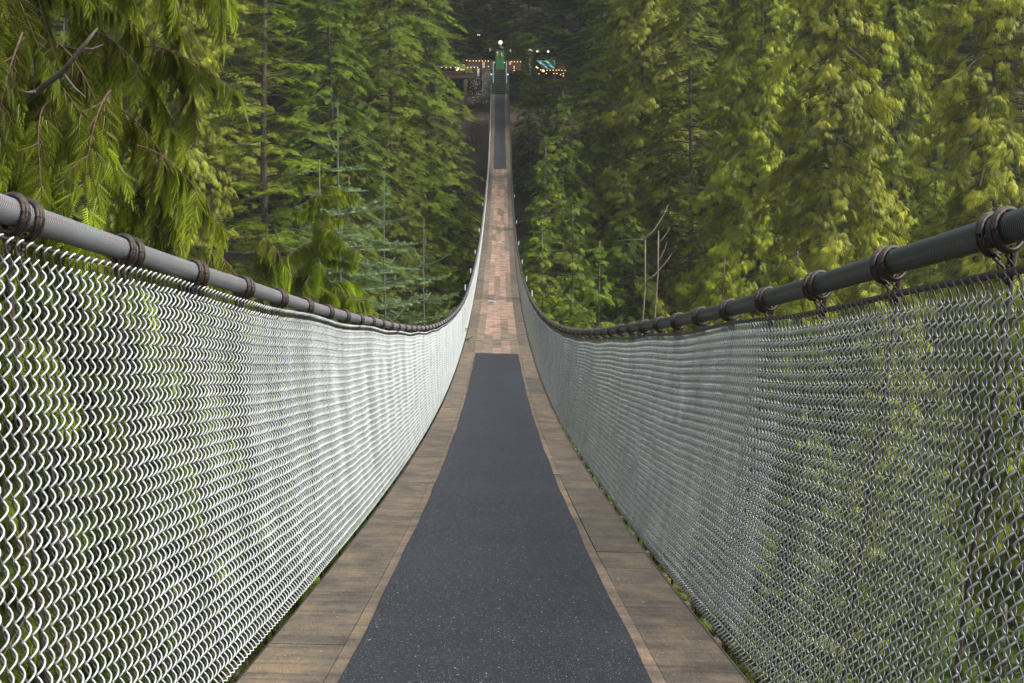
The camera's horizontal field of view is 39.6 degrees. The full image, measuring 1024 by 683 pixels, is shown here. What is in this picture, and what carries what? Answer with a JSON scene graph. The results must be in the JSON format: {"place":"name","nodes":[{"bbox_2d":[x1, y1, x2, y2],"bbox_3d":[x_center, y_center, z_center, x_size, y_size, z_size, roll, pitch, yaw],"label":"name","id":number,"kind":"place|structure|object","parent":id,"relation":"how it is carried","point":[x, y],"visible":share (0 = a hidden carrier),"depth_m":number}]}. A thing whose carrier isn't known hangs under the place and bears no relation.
{"place":"outdoors","nodes":[
{"label":"outdoors","id":0,"kind":"place"},
{"bbox_2d":[0,1,1023,643],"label":"ground","id":1,"kind":"structure","parent":0,"point":[522,201],"depth_m":128.11},
{"bbox_2d":[0,344,59,644],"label":"cedar tree","id":2,"kind":"object","parent":1,"relation":"on","point":[10,578],"depth_m":87.98},
{"bbox_2d":[0,337,70,680],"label":"hemlock tree","id":3,"kind":"object","parent":1,"relation":"on","point":[3,542],"visible":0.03,"depth_m":52.58},
{"bbox_2d":[0,601,86,682],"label":"hemlock tree","id":4,"kind":"object","parent":1,"relation":"on","point":[8,630],"visible":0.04,"depth_m":21.70},
{"bbox_2d":[15,2,96,351],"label":"hemlock tree","id":5,"kind":"object","parent":1,"relation":"on","point":[57,28],"depth_m":105.16},
{"bbox_2d":[0,488,160,670],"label":"fir tree","id":6,"kind":"object","parent":1,"relation":"on","point":[100,573],"visible":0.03,"depth_m":35.30},
{"bbox_2d":[40,81,144,568],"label":"cedar tree","id":7,"kind":"object","parent":1,"relation":"on","point":[76,211],"visible":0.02,"depth_m":85.20},
{"bbox_2d":[1,0,189,680],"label":"hemlock tree","id":8,"kind":"object","parent":1,"relation":"on","point":[62,39],"visible":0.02,"depth_m":64.98},
{"bbox_2d":[59,378,175,682],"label":"cedar tree","id":9,"kind":"object","parent":1,"relation":"on","point":[103,568],"visible":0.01,"depth_m":40.29},
{"bbox_2d":[54,0,225,337],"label":"cedar tree","id":10,"kind":"object","parent":1,"relation":"on","point":[109,35],"visible":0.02,"depth_m":105.85},
{"bbox_2d":[0,0,296,682],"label":"cedar tree","id":11,"kind":"object","parent":1,"relation":"on","point":[92,137],"visible":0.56,"depth_m":12.07},
{"bbox_2d":[6,216,319,682],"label":"cedar tree","id":12,"kind":"object","parent":1,"relation":"on","point":[267,267],"visible":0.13,"depth_m":19.95},
{"bbox_2d":[95,0,249,682],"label":"cedar tree","id":13,"kind":"object","parent":1,"relation":"on","point":[197,160],"visible":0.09,"depth_m":70.80},
{"bbox_2d":[150,0,296,386],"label":"cedar tree","id":14,"kind":"object","parent":1,"relation":"on","point":[241,169],"visible":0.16,"depth_m":106.14},
{"bbox_2d":[168,447,278,682],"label":"cedar tree","id":15,"kind":"object","parent":1,"relation":"on","point":[196,449],"visible":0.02,"depth_m":58.35},
{"bbox_2d":[157,0,300,189],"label":"hemlock tree","id":16,"kind":"object","parent":1,"relation":"on","point":[254,131],"visible":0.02,"depth_m":117.53},
{"bbox_2d":[176,419,281,682],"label":"hemlock tree","id":17,"kind":"object","parent":1,"relation":"on","point":[230,504],"visible":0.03,"depth_m":46.90},
{"bbox_2d":[177,514,287,682],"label":"cedar tree","id":18,"kind":"object","parent":1,"relation":"on","point":[243,666],"visible":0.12,"depth_m":32.98},
{"bbox_2d":[206,233,294,565],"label":"cedar tree","id":19,"kind":"object","parent":1,"relation":"on","point":[254,250],"visible":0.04,"depth_m":89.60},
{"bbox_2d":[202,251,318,297],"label":"tree","id":20,"kind":"object","parent":1,"relation":"on","point":[229,255],"visible":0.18,"depth_m":83.83},
{"bbox_2d":[184,0,350,658],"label":"fir tree","id":21,"kind":"object","parent":1,"relation":"on","point":[262,54],"visible":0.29,"depth_m":78.40},
{"bbox_2d":[207,0,350,217],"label":"cedar tree","id":22,"kind":"object","parent":1,"relation":"on","point":[273,80],"visible":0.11,"depth_m":118.62},
{"bbox_2d":[267,0,352,327],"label":"hemlock tree","id":23,"kind":"object","parent":1,"relation":"on","point":[295,223],"visible":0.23,"depth_m":109.00},
{"bbox_2d":[232,157,397,631],"bbox_3d":[-3.619,18.401,29.626,4.156,44.136,4.054,0,9,0],"label":"cedar tree","id":24,"kind":"object","parent":1,"relation":"on","point":[328,243],"visible":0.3,"depth_m":26.40},
{"bbox_2d":[259,0,412,550],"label":"hemlock tree","id":25,"kind":"object","parent":1,"relation":"on","point":[327,20],"visible":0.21,"depth_m":86.48},
{"bbox_2d":[249,0,425,237],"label":"cedar tree","id":26,"kind":"object","parent":1,"relation":"on","point":[274,98],"visible":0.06,"depth_m":116.49},
{"bbox_2d":[262,175,417,554],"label":"fir tree","id":27,"kind":"object","parent":1,"relation":"on","point":[348,180],"visible":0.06,"depth_m":75.78},
{"bbox_2d":[280,100,415,540],"bbox_3d":[-3.560,1.897,30.639,3.370,14.080,3.219,0,9,0],"label":"blue fir tree","id":28,"kind":"object","parent":1,"relation":"on","point":[339,233],"visible":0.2,"depth_m":29.88},
{"bbox_2d":[306,114,390,414],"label":"hemlock tree","id":29,"kind":"object","parent":1,"relation":"on","point":[360,214],"visible":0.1,"depth_m":86.53},
{"bbox_2d":[338,171,436,480],"bbox_3d":[-2.785,2.762,31.795,2.630,13.080,2.778,0,9,0],"label":"blue fir tree","id":30,"kind":"object","parent":1,"relation":"on","point":[383,242],"visible":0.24,"depth_m":31.14},
{"bbox_2d":[325,0,452,322],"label":"cedar tree","id":31,"kind":"object","parent":1,"relation":"on","point":[343,91],"visible":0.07,"depth_m":106.95},
{"bbox_2d":[312,0,467,410],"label":"hemlock tree","id":32,"kind":"object","parent":1,"relation":"on","point":[400,82],"visible":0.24,"depth_m":94.33},
{"bbox_2d":[360,115,442,420],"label":"fir tree","id":33,"kind":"object","parent":1,"relation":"on","point":[408,207],"visible":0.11,"depth_m":91.18},
{"bbox_2d":[373,3,438,62],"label":"hemlock tree","id":34,"kind":"object","parent":1,"relation":"on","point":[413,37],"visible":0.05,"depth_m":154.53},
{"bbox_2d":[370,0,448,105],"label":"cedar tree","id":35,"kind":"object","parent":1,"relation":"on","point":[415,4],"visible":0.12,"depth_m":136.73},
{"bbox_2d":[401,229,455,456],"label":"fir tree","id":36,"kind":"object","parent":1,"relation":"on","point":[433,269],"visible":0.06,"depth_m":78.05},
{"bbox_2d":[386,217,474,462],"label":"blue fir tree","id":37,"kind":"object","parent":1,"relation":"on","point":[424,297],"visible":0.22,"depth_m":33.18},
{"bbox_2d":[384,0,479,387],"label":"hemlock tree","id":38,"kind":"object","parent":1,"relation":"on","point":[427,56],"visible":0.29,"depth_m":101.68},
{"bbox_2d":[407,0,481,82],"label":"hemlock tree","id":39,"kind":"object","parent":1,"relation":"on","point":[441,22],"visible":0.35,"depth_m":140.69},
{"bbox_2d":[410,0,484,59],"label":"hemlock tree","id":40,"kind":"object","parent":1,"relation":"on","point":[469,9],"visible":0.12,"depth_m":156.86},
{"bbox_2d":[411,96,485,387],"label":"fir tree","id":41,"kind":"object","parent":1,"relation":"on","point":[456,243],"visible":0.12,"depth_m":102.75},
{"bbox_2d":[434,40,481,90],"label":"fir tree","id":42,"kind":"object","parent":1,"relation":"on","point":[460,83],"visible":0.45,"depth_m":137.96},
{"bbox_2d":[454,0,461,57],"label":"cedar tree","id":43,"kind":"object","parent":1,"relation":"on","point":[457,8],"visible":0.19,"depth_m":146.76},
{"bbox_2d":[436,186,480,407],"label":"fir tree","id":44,"kind":"object","parent":1,"relation":"on","point":[470,261],"visible":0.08,"depth_m":96.00},
{"bbox_2d":[466,106,489,148],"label":"brush","id":45,"kind":"object","parent":1,"relation":"on","point":[476,137],"visible":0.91,"depth_m":128.08},
{"bbox_2d":[435,66,531,109],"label":"timber platform","id":46,"kind":"structure","parent":1,"relation":"on","point":[457,74],"depth_m":131.73},
{"bbox_2d":[466,61,492,69],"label":"board wall","id":47,"kind":"structure","parent":46,"relation":"on","point":[474,63],"depth_m":132.76},
{"bbox_2d":[495,50,504,68],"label":"green board","id":48,"kind":"object","parent":46,"relation":"on","point":[499,59],"visible":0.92,"depth_m":133.48},
{"bbox_2d":[507,61,520,68],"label":"board wall","id":49,"kind":"structure","parent":46,"relation":"on","point":[515,65],"depth_m":132.80},
{"bbox_2d":[481,69,490,97],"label":"concrete abutment","id":50,"kind":"object","parent":1,"relation":"on","point":[486,83],"visible":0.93,"depth_m":130.49},
{"bbox_2d":[443,0,539,75],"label":"hemlock tree","id":51,"kind":"object","parent":1,"relation":"on","point":[487,6],"visible":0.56,"depth_m":143.70},
{"bbox_2d":[234,94,749,682],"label":"suspension bridge","id":52,"kind":"structure","parent":1,"relation":"on","point":[322,630],"depth_m":7.13},
{"bbox_2d":[0,96,490,336],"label":"handrail cable","id":53,"kind":"object","parent":52,"relation":"attached to","point":[20,214],"visible":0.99,"depth_m":3.69},
{"bbox_2d":[0,95,490,682],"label":"chain link fence","id":54,"kind":"object","parent":52,"relation":"attached to","point":[428,361],"visible":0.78,"depth_m":4.13},
{"bbox_2d":[338,353,651,682],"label":"rubber mat","id":55,"kind":"object","parent":52,"relation":"attached to","point":[496,500],"visible":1,"depth_m":6.01},
{"bbox_2d":[493,94,505,168],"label":"rubber mat","id":56,"kind":"object","parent":52,"relation":"on","point":[499,143],"visible":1,"depth_m":112.67},
{"bbox_2d":[508,94,1023,682],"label":"chain link fence","id":57,"kind":"object","parent":52,"relation":"attached to","point":[582,400],"visible":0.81,"depth_m":4.34},
{"bbox_2d":[508,84,1023,343],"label":"handrail cable","id":58,"kind":"object","parent":52,"relation":"attached to","point":[998,229],"visible":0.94,"depth_m":3.73},
{"bbox_2d":[494,70,505,93],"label":"stairs","id":59,"kind":"structure","parent":1,"relation":"on","point":[499,82],"depth_m":130.13},
{"bbox_2d":[467,0,552,50],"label":"hemlock tree","id":60,"kind":"object","parent":1,"relation":"on","point":[504,7],"visible":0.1,"depth_m":155.88},
{"bbox_2d":[490,30,543,100],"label":"fir tree","id":61,"kind":"object","parent":1,"relation":"on","point":[512,81],"visible":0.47,"depth_m":136.95},
{"bbox_2d":[510,49,549,192],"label":"hemlock tree","id":62,"kind":"object","parent":1,"relation":"on","point":[528,150],"visible":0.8,"depth_m":123.27},
{"bbox_2d":[485,0,580,68],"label":"hemlock tree","id":63,"kind":"object","parent":1,"relation":"on","point":[533,43],"visible":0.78,"depth_m":140.87},
{"bbox_2d":[536,60,554,75],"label":"teal banner","id":64,"kind":"object","parent":1,"relation":"on","point":[550,64],"visible":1,"depth_m":132.14},
{"bbox_2d":[529,52,578,100],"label":"fir tree","id":65,"kind":"object","parent":1,"relation":"on","point":[563,83],"visible":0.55,"depth_m":136.61},
{"bbox_2d":[520,136,592,438],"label":"fir tree","id":66,"kind":"object","parent":1,"relation":"on","point":[555,236],"visible":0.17,"depth_m":71.66},
{"bbox_2d":[516,76,605,288],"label":"hemlock tree","id":67,"kind":"object","parent":1,"relation":"on","point":[540,188],"visible":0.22,"depth_m":115.49},
{"bbox_2d":[524,215,600,488],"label":"fir tree","id":68,"kind":"object","parent":1,"relation":"on","point":[549,263],"visible":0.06,"depth_m":46.19},
{"bbox_2d":[118,11,1023,426],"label":"undergrowth","id":69,"kind":"object","parent":1,"relation":"on","point":[480,99],"visible":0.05,"depth_m":136.91},
{"bbox_2d":[520,93,627,470],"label":"fir tree","id":70,"kind":"object","parent":1,"relation":"on","point":[567,173],"visible":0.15,"depth_m":85.20},
{"bbox_2d":[544,0,603,81],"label":"hemlock tree","id":71,"kind":"object","parent":1,"relation":"on","point":[572,27],"visible":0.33,"depth_m":142.00},
{"bbox_2d":[530,199,637,258],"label":"boardwalk fence","id":72,"kind":"object","parent":1,"relation":"on","point":[567,218],"visible":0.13,"depth_m":95.61},
{"bbox_2d":[544,205,624,515],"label":"fir tree","id":73,"kind":"object","parent":1,"relation":"on","point":[574,308],"visible":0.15,"depth_m":66.17},
{"bbox_2d":[524,24,656,327],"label":"fir tree","id":74,"kind":"object","parent":1,"relation":"on","point":[595,146],"visible":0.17,"depth_m":92.28},
{"bbox_2d":[547,0,642,307],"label":"hemlock tree","id":75,"kind":"object","parent":1,"relation":"on","point":[598,16],"visible":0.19,"depth_m":114.05},
{"bbox_2d":[585,181,633,323],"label":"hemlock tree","id":76,"kind":"object","parent":1,"relation":"on","point":[587,259],"visible":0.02,"depth_m":113.89},
{"bbox_2d":[562,240,677,578],"bbox_3d":[2.631,26.953,52.897,8.205,61.493,7.934,-2,9,-12],"label":"fir tree","id":77,"kind":"object","parent":1,"relation":"on","point":[589,291],"visible":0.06,"depth_m":48.34},
{"bbox_2d":[585,335,660,565],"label":"fir tree","id":78,"kind":"object","parent":1,"relation":"on","point":[624,474],"visible":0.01,"depth_m":57.13},
{"bbox_2d":[537,0,712,121],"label":"hemlock tree","id":79,"kind":"object","parent":1,"relation":"on","point":[573,95],"visible":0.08,"depth_m":121.02},
{"bbox_2d":[579,172,687,515],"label":"fir tree","id":80,"kind":"object","parent":1,"relation":"on","point":[622,290],"visible":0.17,"depth_m":79.97},
{"bbox_2d":[571,0,709,334],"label":"cedar tree","id":81,"kind":"object","parent":1,"relation":"on","point":[633,35],"visible":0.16,"depth_m":90.02},
{"bbox_2d":[611,206,671,539],"bbox_3d":[4.564,7.957,51.979,2.207,25.829,0.270,0,9,0],"label":"dead snag","id":82,"kind":"object","parent":1,"relation":"on","point":[645,279],"visible":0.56,"depth_m":50.28},
{"bbox_2d":[628,293,683,550],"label":"cedar tree","id":83,"kind":"object","parent":1,"relation":"on","point":[659,308],"visible":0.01,"depth_m":70.50},
{"bbox_2d":[650,228,669,553],"bbox_3d":[5.543,7.862,55.006,0.762,24.556,0.265,0,9,0],"label":"dead snag","id":84,"kind":"object","parent":1,"relation":"on","point":[658,259],"visible":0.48,"depth_m":53.29},
{"bbox_2d":[616,112,705,408],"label":"hemlock tree","id":85,"kind":"object","parent":1,"relation":"on","point":[651,253],"visible":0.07,"depth_m":87.81},
{"bbox_2d":[590,0,742,334],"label":"cedar tree","id":86,"kind":"object","parent":1,"relation":"on","point":[658,46],"visible":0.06,"depth_m":106.96},
{"bbox_2d":[617,424,726,611],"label":"cedar tree","id":87,"kind":"object","parent":1,"relation":"on","point":[678,589],"visible":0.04,"depth_m":40.84},
{"bbox_2d":[603,0,753,521],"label":"hemlock tree","id":88,"kind":"object","parent":1,"relation":"on","point":[704,152],"visible":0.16,"depth_m":85.22},
{"bbox_2d":[610,0,747,156],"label":"cedar tree","id":89,"kind":"object","parent":1,"relation":"on","point":[713,48],"visible":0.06,"depth_m":117.59},
{"bbox_2d":[685,0,731,86],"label":"hemlock tree","id":90,"kind":"object","parent":1,"relation":"on","point":[705,31],"visible":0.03,"depth_m":141.58},
{"bbox_2d":[684,257,760,626],"bbox_3d":[9.630,27.100,67.371,10.765,62.444,8.824,1,9,9],"label":"cedar tree","id":91,"kind":"object","parent":1,"relation":"on","point":[712,287],"visible":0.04,"depth_m":62.30},
{"bbox_2d":[670,0,788,280],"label":"hemlock tree","id":92,"kind":"object","parent":1,"relation":"on","point":[741,87],"visible":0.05,"depth_m":107.82},
{"bbox_2d":[663,0,824,508],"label":"cedar tree","id":93,"kind":"object","parent":1,"relation":"on","point":[749,268],"visible":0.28,"depth_m":78.08},
{"bbox_2d":[676,375,822,665],"bbox_3d":[9.848,29.009,62.204,12.692,55.973,12.821,5,10,27],"label":"cedar tree","id":94,"kind":"object","parent":1,"relation":"on","point":[740,482],"visible":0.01,"depth_m":58.06},
{"bbox_2d":[692,0,807,148],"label":"fir tree","id":95,"kind":"object","parent":1,"relation":"on","point":[733,40],"visible":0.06,"depth_m":121.82},
{"bbox_2d":[680,493,824,682],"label":"cedar tree","id":96,"kind":"object","parent":1,"relation":"on","point":[734,658],"visible":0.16,"depth_m":33.72},
{"bbox_2d":[706,251,848,678],"bbox_3d":[10.933,26.586,59.156,11.371,60.881,12.171,8,12,41],"label":"cedar tree","id":97,"kind":"object","parent":1,"relation":"on","point":[794,307],"visible":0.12,"depth_m":54.33},
{"bbox_2d":[714,0,847,378],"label":"hemlock tree","id":98,"kind":"object","parent":1,"relation":"on","point":[787,93],"visible":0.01,"depth_m":96.19},
{"bbox_2d":[755,199,814,403],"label":"hemlock tree","id":99,"kind":"object","parent":1,"relation":"on","point":[777,268],"visible":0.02,"depth_m":86.88},
{"bbox_2d":[739,408,878,682],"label":"cedar tree","id":100,"kind":"object","parent":1,"relation":"on","point":[827,565],"visible":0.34,"depth_m":34.84},
{"bbox_2d":[768,0,876,185],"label":"hemlock tree","id":101,"kind":"object","parent":1,"relation":"on","point":[818,75],"visible":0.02,"depth_m":119.59},
{"bbox_2d":[745,0,913,656],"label":"cedar tree","id":102,"kind":"object","parent":1,"relation":"on","point":[863,134],"visible":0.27,"depth_m":70.46},
{"bbox_2d":[770,0,896,317],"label":"fir tree","id":103,"kind":"object","parent":1,"relation":"on","point":[828,129],"visible":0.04,"depth_m":107.42},
{"bbox_2d":[794,201,936,681],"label":"cedar tree","id":104,"kind":"object","parent":1,"relation":"on","point":[867,238],"visible":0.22,"depth_m":52.15},
{"bbox_2d":[803,0,933,56],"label":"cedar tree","id":105,"kind":"object","parent":1,"relation":"on","point":[855,16],"visible":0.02,"depth_m":135.20},
{"bbox_2d":[828,0,956,644],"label":"cedar tree","id":106,"kind":"object","parent":1,"relation":"on","point":[905,18],"visible":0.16,"depth_m":82.37},
{"bbox_2d":[840,407,958,669],"bbox_3d":[15.606,29.643,63.407,12.989,54.737,10.570,2,9,10],"label":"hemlock tree","id":107,"kind":"object","parent":1,"relation":"on","point":[926,589],"visible":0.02,"depth_m":59.15},
{"bbox_2d":[836,0,967,163],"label":"hemlock tree","id":108,"kind":"object","parent":1,"relation":"on","point":[922,1],"visible":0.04,"depth_m":119.07},
{"bbox_2d":[834,0,971,321],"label":"hemlock tree","id":109,"kind":"object","parent":1,"relation":"on","point":[900,130],"visible":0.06,"depth_m":107.91},
{"bbox_2d":[849,211,961,538],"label":"cedar tree","id":110,"kind":"object","parent":1,"relation":"on","point":[920,336],"depth_m":86.81},
{"bbox_2d":[835,422,981,682],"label":"hemlock tree","id":111,"kind":"object","parent":1,"relation":"on","point":[955,591],"visible":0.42,"depth_m":30.95},
{"bbox_2d":[867,1,971,109],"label":"cedar tree","id":112,"kind":"object","parent":1,"relation":"on","point":[948,18],"visible":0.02,"depth_m":135.18},
{"bbox_2d":[849,496,992,682],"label":"hemlock tree","id":113,"kind":"object","parent":1,"relation":"on","point":[926,625],"visible":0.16,"depth_m":36.08},
{"bbox_2d":[871,142,980,653],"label":"hemlock tree","id":114,"kind":"object","parent":1,"relation":"on","point":[940,204],"visible":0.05,"depth_m":66.04},
{"bbox_2d":[873,0,1016,224],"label":"hemlock tree","id":115,"kind":"object","parent":1,"relation":"on","point":[944,5],"visible":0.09,"depth_m":118.13},
{"bbox_2d":[872,0,1023,670],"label":"cedar tree","id":116,"kind":"object","parent":1,"relation":"on","point":[990,112],"visible":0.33,"depth_m":60.96},
{"bbox_2d":[904,243,1023,682],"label":"cedar tree","id":117,"kind":"object","parent":1,"relation":"on","point":[1019,438],"visible":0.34,"depth_m":38.63},
{"bbox_2d":[906,0,1023,399],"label":"fir tree","id":118,"kind":"object","parent":1,"relation":"on","point":[963,40],"visible":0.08,"depth_m":110.11},
{"bbox_2d":[910,604,1023,682],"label":"hemlock tree","id":119,"kind":"object","parent":1,"relation":"on","point":[1003,645],"visible":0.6,"depth_m":21.04},
{"bbox_2d":[938,8,1023,210],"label":"fir tree","id":120,"kind":"object","parent":1,"relation":"on","point":[1008,90],"visible":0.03,"depth_m":118.86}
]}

